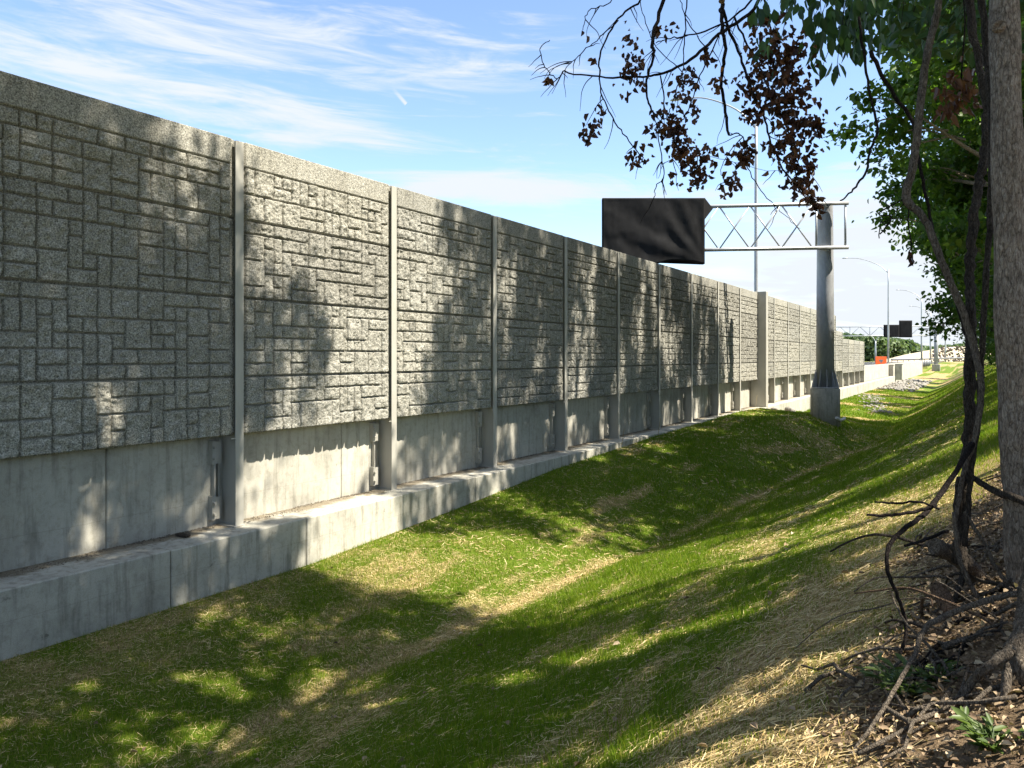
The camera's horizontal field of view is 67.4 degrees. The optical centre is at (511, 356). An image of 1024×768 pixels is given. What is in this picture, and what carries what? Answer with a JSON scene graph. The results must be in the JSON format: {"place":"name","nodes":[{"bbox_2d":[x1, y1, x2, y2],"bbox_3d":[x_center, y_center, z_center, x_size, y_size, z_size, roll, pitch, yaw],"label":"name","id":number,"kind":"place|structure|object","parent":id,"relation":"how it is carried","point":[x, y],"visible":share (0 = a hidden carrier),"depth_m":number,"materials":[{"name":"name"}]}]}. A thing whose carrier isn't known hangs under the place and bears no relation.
{"place":"outdoors","nodes":[
{"label":"outdoors","id":0,"kind":"place"},
{"bbox_2d":[0,0,979,345],"label":"sky","id":1,"kind":"structure","parent":0,"point":[438,99],"materials":[{"name":"blue"}]},
{"bbox_2d":[0,358,1023,767],"bbox_3d":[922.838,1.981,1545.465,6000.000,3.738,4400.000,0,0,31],"label":"ground","id":2,"kind":"structure","parent":0,"point":[948,372],"depth_m":8.00,"materials":[{"name":"green plant"}]},
{"bbox_2d":[0,376,894,660],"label":"concrete ledge","id":3,"kind":"object","parent":2,"relation":"on","point":[48,604],"visible":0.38,"depth_m":11.15,"materials":[{"name":"grey concrete"}]},
{"bbox_2d":[175,532,190,537],"bbox_3d":[-4.760,2.577,11.109,0.240,0.034,0.090,0,0,31],"label":"wood offcut","id":4,"kind":"object","parent":3,"relation":"on","point":[181,534],"visible":1,"depth_m":11.07,"materials":[{"name":"brown wood"}]},
{"bbox_2d":[0,407,748,576],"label":"gravel","id":5,"kind":"structure","parent":3,"relation":"on","point":[297,507],"depth_m":12.86,"materials":[{"name":"grey gravel"}]},
{"bbox_2d":[0,71,863,527],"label":"noise wall","id":6,"kind":"structure","parent":3,"relation":"on","point":[164,281],"depth_m":12.65,"materials":[{"name":"grey concrete"}]},
{"bbox_2d":[0,361,921,571],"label":"concrete barrier","id":7,"kind":"object","parent":3,"relation":"on","point":[59,506],"visible":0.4,"depth_m":12.53,"materials":[{"name":"grey concrete"}]},
{"bbox_2d":[842,257,890,363],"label":"light pole","id":8,"kind":"object","parent":7,"relation":"on","point":[887,312],"visible":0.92,"depth_m":108.15,"materials":[{"name":"metal"}]},
{"bbox_2d":[0,420,936,767],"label":"fallen leaves","id":9,"kind":"object","parent":2,"relation":"on","point":[754,724],"visible":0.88,"depth_m":7.04,"materials":[{"name":"brown plant"}]},
{"bbox_2d":[0,393,964,767],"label":"straw","id":10,"kind":"object","parent":2,"relation":"on","point":[828,615],"visible":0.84,"depth_m":7.03,"materials":[{"name":"beige plant"}]},
{"bbox_2d":[0,364,1000,767],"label":"grass","id":11,"kind":"structure","parent":2,"relation":"on","point":[686,554],"depth_m":9.03,"materials":[{"name":"green plant"}]},
{"bbox_2d":[705,201,848,426],"bbox_3d":[9.718,-1.753,34.783,10.255,10.186,1.272,0,0,8],"label":"sign gantry","id":12,"kind":"object","parent":2,"relation":"on","point":[825,398],"visible":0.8,"depth_m":33.88,"materials":[{"name":"metal"}]},
{"bbox_2d":[602,198,712,264],"bbox_3d":[6.474,-5.557,34.177,4.929,2.939,0.572,0,0,1],"label":"covered sign","id":13,"kind":"object","parent":12,"relation":"attached to","point":[669,230],"visible":0.91,"depth_m":33.95,"materials":[{"name":"black fabric"}]},
{"bbox_2d":[784,406,795,411],"bbox_3d":[14.227,2.764,39.334,0.586,0.507,0.641,0,0,31],"label":"concrete chunk","id":14,"kind":"object","parent":2,"relation":"on","point":[789,408],"visible":0.5,"depth_m":39.14,"materials":[{"name":"grey concrete"}]},
{"bbox_2d":[794,597,920,649],"bbox_3d":[2.105,1.589,4.566,0.889,0.300,0.054,0,0,-7],"label":"dead branch","id":15,"kind":"object","parent":2,"relation":"on","point":[858,611],"visible":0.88,"depth_m":4.54,"materials":[{"name":"brown wood"}]},
{"bbox_2d":[718,0,1023,589],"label":"tree","id":16,"kind":"object","parent":2,"relation":"on","point":[1006,120],"visible":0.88,"depth_m":4.05,"materials":[{"name":"brown plant"}]},
{"bbox_2d":[530,0,836,227],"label":"overhanging branch","id":17,"kind":"object","parent":16,"relation":"attached to","point":[788,76],"visible":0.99,"depth_m":5.03,"materials":[{"name":"brown plant"}]},
{"bbox_2d":[747,0,887,89],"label":"leafy branch","id":18,"kind":"object","parent":16,"relation":"attached to","point":[845,33],"visible":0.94,"depth_m":5.07,"materials":[{"name":"green plant"}]},
{"bbox_2d":[840,16,878,200],"bbox_3d":[2.082,-1.483,4.601,0.235,1.106,0.024,0,0,2],"label":"hanging vine","id":19,"kind":"object","parent":16,"relation":"hanging from","point":[869,93],"visible":1,"depth_m":4.59,"materials":[{"name":"brown plant"}]},
{"bbox_2d":[869,50,964,336],"bbox_3d":[2.457,-0.993,4.678,0.527,1.765,0.185,0,0,22],"label":"hanging vine","id":20,"kind":"object","parent":16,"relation":"hanging from","point":[889,86],"visible":0.56,"depth_m":4.69,"materials":[{"name":"brown plant"}]},
{"bbox_2d":[902,0,984,520],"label":"hanging vine","id":21,"kind":"object","parent":16,"relation":"hanging from","point":[911,205],"visible":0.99,"depth_m":4.32,"materials":[{"name":"brown wood"}]},
{"bbox_2d":[878,199,914,266],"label":"dangling twig","id":22,"kind":"object","parent":21,"relation":"hanging from","point":[910,259],"visible":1,"depth_m":4.40,"materials":[{"name":"brown wood"}]},
{"bbox_2d":[931,0,982,127],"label":"dead leaf spray","id":23,"kind":"object","parent":16,"relation":"hanging from","point":[963,88],"visible":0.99,"depth_m":5.18,"materials":[{"name":"brown plant"}]},
{"bbox_2d":[951,0,988,564],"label":"hanging vine","id":24,"kind":"object","parent":16,"relation":"hanging from","point":[969,378],"visible":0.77,"depth_m":4.37,"materials":[{"name":"brown plant"}]},
{"bbox_2d":[962,0,992,546],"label":"hanging vine","id":25,"kind":"object","parent":16,"relation":"attached to","point":[989,214],"visible":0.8,"depth_m":4.24,"materials":[{"name":"brown plant"}]},
{"bbox_2d":[974,475,1023,505],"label":"dead branch","id":26,"kind":"object","parent":16,"relation":"attached to","point":[1011,496],"visible":0.95,"depth_m":4.04,"materials":[{"name":"brown wood"}]},
{"bbox_2d":[830,533,923,551],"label":"dead branch","id":27,"kind":"object","parent":2,"relation":"on","point":[890,536],"visible":0.8,"depth_m":6.21,"materials":[{"name":"brown wood"}]},
{"bbox_2d":[852,651,904,682],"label":"weed","id":28,"kind":"object","parent":2,"relation":"on","point":[897,668],"visible":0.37,"depth_m":3.57,"materials":[{"name":"green plant"}]},
{"bbox_2d":[836,324,939,370],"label":"sign gantry","id":29,"kind":"object","parent":2,"relation":"on","point":[935,366],"visible":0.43,"depth_m":171.93,"materials":[{"name":"metal"}]},
{"bbox_2d":[883,320,911,336],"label":"covered sign","id":30,"kind":"object","parent":29,"relation":"attached to","point":[903,328],"visible":0.93,"depth_m":170.75,"materials":[{"name":"black fabric"}]},
{"bbox_2d":[889,364,894,375],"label":"concrete pier","id":31,"kind":"structure","parent":2,"relation":"on","point":[891,369],"depth_m":103.10,"materials":[{"name":"grey concrete"}]},
{"bbox_2d":[858,378,932,414],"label":"riprap","id":32,"kind":"object","parent":2,"relation":"on","point":[902,385],"visible":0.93,"depth_m":83.62,"materials":[{"name":"grey stone"}]},
{"bbox_2d":[860,653,935,697],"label":"weed","id":33,"kind":"object","parent":2,"relation":"on","point":[895,675],"visible":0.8,"depth_m":3.32,"materials":[{"name":"green plant"}]},
{"bbox_2d":[895,364,902,379],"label":"concrete pier","id":34,"kind":"structure","parent":2,"relation":"on","point":[898,371],"depth_m":111.17,"materials":[{"name":"grey concrete"}]},
{"bbox_2d":[843,332,963,360],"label":"woods","id":35,"kind":"object","parent":2,"relation":"on","point":[898,346],"visible":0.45,"depth_m":331.96,"materials":[{"name":"green plant"}]},
{"bbox_2d":[896,645,912,653],"bbox_3d":[2.081,1.462,3.852,0.362,0.057,0.043,0,0,-16],"label":"log","id":36,"kind":"object","parent":2,"relation":"on","point":[905,651],"visible":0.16,"depth_m":3.80,"materials":[{"name":"brown wood"}]},
{"bbox_2d":[853,575,956,591],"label":"dead branch","id":37,"kind":"object","parent":2,"relation":"on","point":[931,576],"visible":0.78,"depth_m":4.71,"materials":[{"name":"brown wood"}]},
{"bbox_2d":[791,462,1023,767],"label":"leaf litter","id":38,"kind":"object","parent":2,"relation":"on","point":[950,629],"visible":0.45,"depth_m":3.42,"materials":[{"name":"brown plant"}]},
{"bbox_2d":[835,590,1017,767],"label":"dead branch","id":39,"kind":"object","parent":38,"relation":"on","point":[958,610],"visible":0.95,"depth_m":3.26,"materials":[{"name":"brown wood"}]},
{"bbox_2d":[884,441,975,662],"bbox_3d":[2.148,0.999,3.983,0.876,1.074,0.107,0,0,-35],"label":"dead branch","id":40,"kind":"object","parent":38,"relation":"on","point":[943,489],"visible":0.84,"depth_m":3.91,"materials":[{"name":"brown wood"}]},
{"bbox_2d":[866,503,937,516],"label":"dead branch","id":41,"kind":"object","parent":40,"relation":"on","point":[905,512],"visible":0.96,"depth_m":3.99,"materials":[{"name":"brown wood"}]},
{"bbox_2d":[874,500,939,509],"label":"dead branch","id":42,"kind":"object","parent":40,"relation":"on","point":[925,503],"visible":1,"depth_m":3.96,"materials":[{"name":"brown wood"}]},
{"bbox_2d":[960,561,1023,705],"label":"root","id":43,"kind":"object","parent":38,"relation":"on","point":[1005,654],"visible":0.7,"depth_m":2.96,"materials":[{"name":"brown wood"}]},
{"bbox_2d":[884,618,933,633],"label":"dead branch","id":44,"kind":"object","parent":2,"relation":"on","point":[918,624],"visible":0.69,"depth_m":4.04,"materials":[{"name":"brown wood"}]},
{"bbox_2d":[801,472,1023,767],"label":"twig litter","id":45,"kind":"object","parent":2,"relation":"on","point":[958,698],"visible":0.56,"depth_m":3.34,"materials":[{"name":"brown wood"}]},
{"bbox_2d":[891,591,942,666],"bbox_3d":[1.938,1.321,3.666,0.046,0.225,0.580,0,0,0],"label":"dead branch","id":46,"kind":"object","parent":2,"relation":"on","point":[935,654],"visible":0.67,"depth_m":3.69,"materials":[{"name":"brown wood"}]},
{"bbox_2d":[907,360,930,366],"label":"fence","id":47,"kind":"object","parent":2,"relation":"on","point":[925,363],"visible":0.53,"depth_m":176.17,"materials":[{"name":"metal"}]},
{"bbox_2d":[886,583,952,591],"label":"dead branch","id":48,"kind":"object","parent":2,"relation":"on","point":[916,586],"visible":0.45,"depth_m":4.89,"materials":[{"name":"brown wood"}]},
{"bbox_2d":[823,0,1023,290],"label":"tree","id":49,"kind":"object","parent":2,"relation":"on","point":[951,234],"visible":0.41,"depth_m":15.60,"materials":[{"name":"green plant"}]},
{"bbox_2d":[919,597,932,616],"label":"dead branch","id":50,"kind":"object","parent":2,"relation":"on","point":[922,614],"visible":0.86,"depth_m":4.21,"materials":[{"name":"brown wood"}]},
{"bbox_2d":[913,643,940,680],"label":"dead branch","id":51,"kind":"object","parent":2,"relation":"on","point":[936,646],"visible":0.36,"depth_m":3.61,"materials":[{"name":"brown wood"}]},
{"bbox_2d":[855,587,1006,635],"bbox_3d":[2.042,1.221,3.757,0.043,0.156,0.755,0,0,-41],"label":"dead branch","id":52,"kind":"object","parent":2,"relation":"on","point":[957,606],"visible":0.81,"depth_m":3.71,"materials":[{"name":"brown wood"}]},
{"bbox_2d":[881,2,981,180],"bbox_3d":[16.583,-10.595,24.614,8.622,22.723,8.134,0,0,26],"label":"tree","id":53,"kind":"object","parent":2,"relation":"on","point":[885,72],"visible":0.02,"depth_m":24.56,"materials":[{"name":"green plant"}]},
{"bbox_2d":[879,120,989,319],"bbox_3d":[18.278,-5.290,25.790,9.107,12.099,9.874,0,0,-29],"label":"tree","id":54,"kind":"object","parent":2,"relation":"on","point":[935,279],"visible":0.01,"depth_m":27.05,"materials":[{"name":"green plant"}]},
{"bbox_2d":[907,659,962,683],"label":"weed","id":55,"kind":"object","parent":2,"relation":"on","point":[925,675],"visible":0.77,"depth_m":3.31,"materials":[{"name":"green plant"}]},
{"bbox_2d":[925,651,944,681],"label":"dead branch","id":56,"kind":"object","parent":2,"relation":"on","point":[935,659],"visible":0.41,"depth_m":3.48,"materials":[{"name":"brown wood"}]},
{"bbox_2d":[915,644,960,666],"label":"dead branch","id":57,"kind":"object","parent":2,"relation":"on","point":[937,651],"visible":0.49,"depth_m":3.57,"materials":[{"name":"brown wood"}]},
{"bbox_2d":[891,357,985,361],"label":"guard rail","id":58,"kind":"object","parent":2,"relation":"on","point":[948,358],"visible":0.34,"depth_m":295.25,"materials":[{"name":"metal"}]},
{"bbox_2d":[898,211,986,336],"bbox_3d":[22.953,-5.093,34.514,8.712,11.573,9.445,0,0,-38],"label":"tree","id":59,"kind":"object","parent":2,"relation":"on","point":[928,251],"visible":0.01,"depth_m":36.07,"materials":[{"name":"green plant"}]},
{"bbox_2d":[913,633,972,676],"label":"dead branch","id":60,"kind":"object","parent":2,"relation":"on","point":[965,645],"visible":0.43,"depth_m":3.49,"materials":[{"name":"brown wood"}]},
{"bbox_2d":[943,331,946,361],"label":"light pole","id":61,"kind":"object","parent":2,"relation":"on","point":[945,356],"visible":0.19,"depth_m":309.39,"materials":[{"name":"metal"}]},
{"bbox_2d":[867,27,1023,217],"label":"tree","id":62,"kind":"object","parent":2,"relation":"on","point":[933,172],"visible":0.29,"depth_m":19.78,"materials":[{"name":"green plant"}]},
{"bbox_2d":[929,583,962,617],"bbox_3d":[2.364,1.378,4.129,0.092,0.269,0.302,0,0,-5],"label":"rock","id":63,"kind":"object","parent":2,"relation":"on","point":[940,590],"visible":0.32,"depth_m":4.17,"materials":[{"name":"grey stone"}]},
{"bbox_2d":[869,0,1023,145],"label":"tree","id":64,"kind":"object","parent":2,"relation":"on","point":[903,65],"visible":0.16,"depth_m":14.49,"materials":[{"name":"green plant"}]},
{"bbox_2d":[912,661,984,676],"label":"dead branch","id":65,"kind":"object","parent":2,"relation":"on","point":[959,665],"visible":0.13,"depth_m":3.36,"materials":[{"name":"brown wood"}]},
{"bbox_2d":[878,31,1023,341],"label":"tree","id":66,"kind":"object","parent":2,"relation":"on","point":[962,194],"visible":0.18,"depth_m":22.87,"materials":[{"name":"green plant"}]},
{"bbox_2d":[943,476,967,620],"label":"dead branch","id":67,"kind":"object","parent":2,"relation":"on","point":[961,583],"visible":0.38,"depth_m":4.26,"materials":[{"name":"brown wood"}]},
{"bbox_2d":[927,539,990,585],"bbox_3d":[2.596,1.229,4.420,0.560,0.412,0.128,0,0,-24],"label":"rock","id":68,"kind":"object","parent":2,"relation":"on","point":[941,549],"visible":0.48,"depth_m":4.33,"materials":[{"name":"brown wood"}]},
{"bbox_2d":[904,530,948,546],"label":"dead branch","id":69,"kind":"object","parent":68,"relation":"on","point":[924,539],"visible":1,"depth_m":4.30,"materials":[{"name":"brown wood"}]},
{"bbox_2d":[926,554,993,580],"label":"dead branch","id":70,"kind":"object","parent":2,"relation":"on","point":[986,578],"visible":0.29,"depth_m":4.44,"materials":[{"name":"brown wood"}]},
{"bbox_2d":[930,199,995,357],"bbox_3d":[10.265,-1.609,14.699,3.199,4.903,3.671,0,0,-24],"label":"tree","id":71,"kind":"object","parent":2,"relation":"on","point":[990,297],"visible":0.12,"depth_m":15.35,"materials":[{"name":"green plant"}]},
{"bbox_2d":[952,512,981,599],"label":"dead branch","id":72,"kind":"object","parent":2,"relation":"on","point":[960,560],"visible":0.6,"depth_m":4.15,"materials":[{"name":"brown wood"}]},
{"bbox_2d":[935,579,998,619],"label":"dead branch","id":73,"kind":"object","parent":2,"relation":"on","point":[989,613],"visible":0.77,"depth_m":3.77,"materials":[{"name":"brown wood"}]},
{"bbox_2d":[915,0,1023,213],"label":"tree","id":74,"kind":"object","parent":2,"relation":"on","point":[985,192],"depth_m":21.66,"materials":[{"name":"green plant"}]},
{"bbox_2d":[944,317,995,370],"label":"shrub","id":75,"kind":"object","parent":2,"relation":"on","point":[990,351],"visible":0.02,"depth_m":30.44,"materials":[{"name":"green plant"}]},
{"bbox_2d":[946,576,993,613],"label":"dead branch","id":76,"kind":"object","parent":2,"relation":"on","point":[986,607],"visible":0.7,"depth_m":3.95,"materials":[{"name":"brown wood"}]},
{"bbox_2d":[947,183,994,355],"bbox_3d":[13.207,-1.954,19.154,4.092,5.619,4.392,0,0,31],"label":"tree","id":77,"kind":"object","parent":2,"relation":"on","point":[991,277],"visible":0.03,"depth_m":19.27,"materials":[{"name":"green plant"}]},
{"bbox_2d":[948,325,995,377],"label":"shrub","id":78,"kind":"object","parent":2,"relation":"on","point":[977,344],"visible":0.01,"depth_m":37.58,"materials":[{"name":"green plant"}]},
{"bbox_2d":[951,256,996,371],"bbox_3d":[15.724,-1.702,24.564,4.232,5.304,4.552,0,0,31],"label":"shrub","id":79,"kind":"object","parent":2,"relation":"on","point":[991,361],"visible":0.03,"depth_m":24.74,"materials":[{"name":"green plant"}]},
{"bbox_2d":[939,604,1008,627],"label":"dead branch","id":80,"kind":"object","parent":2,"relation":"on","point":[970,618],"visible":0.38,"depth_m":3.91,"materials":[{"name":"brown wood"}]},
{"bbox_2d":[957,588,1003,602],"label":"dead branch","id":81,"kind":"object","parent":2,"relation":"on","point":[972,595],"visible":0.21,"depth_m":4.28,"materials":[{"name":"brown wood"}]},
{"bbox_2d":[945,572,1016,591],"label":"dead branch","id":82,"kind":"object","parent":2,"relation":"on","point":[1008,587],"visible":0.71,"depth_m":4.24,"materials":[{"name":"brown wood"}]},
{"bbox_2d":[967,545,1000,548],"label":"dead branch","id":83,"kind":"object","parent":2,"relation":"on","point":[977,546],"visible":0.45,"depth_m":5.29,"materials":[{"name":"brown wood"}]},
{"bbox_2d":[956,614,1014,668],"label":"dead branch","id":84,"kind":"object","parent":2,"relation":"on","point":[987,631],"visible":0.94,"depth_m":3.34,"materials":[{"name":"brown wood"}]},
{"bbox_2d":[949,706,1023,753],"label":"weed","id":85,"kind":"object","parent":2,"relation":"on","point":[977,731],"visible":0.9,"depth_m":2.60,"materials":[{"name":"green plant"}]},
{"bbox_2d":[963,511,1014,588],"bbox_3d":[2.577,1.060,4.126,0.267,0.434,0.038,0,0,39],"label":"dead branch","id":86,"kind":"object","parent":2,"relation":"on","point":[990,556],"visible":0.88,"depth_m":4.13,"materials":[{"name":"brown wood"}]},
{"bbox_2d":[974,551,1004,569],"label":"dead branch","id":87,"kind":"object","parent":2,"relation":"on","point":[1000,568],"visible":0.38,"depth_m":4.69,"materials":[{"name":"brown wood"}]},
{"bbox_2d":[983,588,1002,596],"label":"dead branch","id":88,"kind":"object","parent":2,"relation":"on","point":[999,590],"visible":0.12,"depth_m":4.15,"materials":[{"name":"brown wood"}]},
{"bbox_2d":[999,660,1014,705],"bbox_3d":[1.853,1.331,2.877,0.055,0.418,0.241,0,0,44],"label":"root","id":89,"kind":"object","parent":2,"relation":"on","point":[1008,673],"visible":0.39,"depth_m":2.89,"materials":[{"name":"brown wood"}]},
{"bbox_2d":[1006,638,1023,689],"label":"root","id":90,"kind":"object","parent":2,"relation":"on","point":[1018,658],"visible":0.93,"depth_m":2.90,"materials":[{"name":"brown wood"}]},
{"bbox_2d":[864,362,939,365],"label":"road","id":91,"kind":"structure","parent":0,"point":[869,363],"depth_m":261.90,"materials":[{"name":"grey asphalt"}]},
{"bbox_2d":[670,97,757,291],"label":"light pole","id":92,"kind":"object","parent":91,"relation":"on","point":[756,220],"visible":0.48,"depth_m":43.34,"materials":[{"name":"metal"}]},
{"bbox_2d":[875,357,886,364],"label":"roadwork sign","id":93,"kind":"object","parent":91,"relation":"on","point":[880,360],"visible":0.73,"depth_m":117.98,"materials":[{"name":"metal"}]},
{"bbox_2d":[897,289,922,360],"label":"light pole","id":94,"kind":"object","parent":91,"relation":"on","point":[921,327],"visible":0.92,"depth_m":174.05,"materials":[{"name":"metal"}]},
{"bbox_2d":[912,306,931,363],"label":"light pole","id":95,"kind":"object","parent":91,"relation":"on","point":[930,338],"visible":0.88,"depth_m":208.20,"materials":[{"name":"metal"}]},
{"bbox_2d":[889,346,990,361],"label":"embankment","id":96,"kind":"structure","parent":0,"point":[926,354],"depth_m":308.24,"materials":[{"name":"grey concrete"}]},
{"bbox_2d":[932,346,964,361],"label":"slope stones","id":97,"kind":"object","parent":96,"relation":"on","point":[949,350],"visible":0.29,"depth_m":324.44,"materials":[{"name":"stone"}]},
{"bbox_3d":[5.336,-10.717,4.750,9.331,22.848,8.893,0,0,-5],"label":"tree","id":98,"kind":"object","parent":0,"visible":0},
{"bbox_2d":[861,0,1023,67],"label":"leafy branch","id":99,"kind":"object","parent":98,"relation":"attached to","point":[907,22],"visible":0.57,"depth_m":6.59,"materials":[{"name":"green plant"}]}
]}

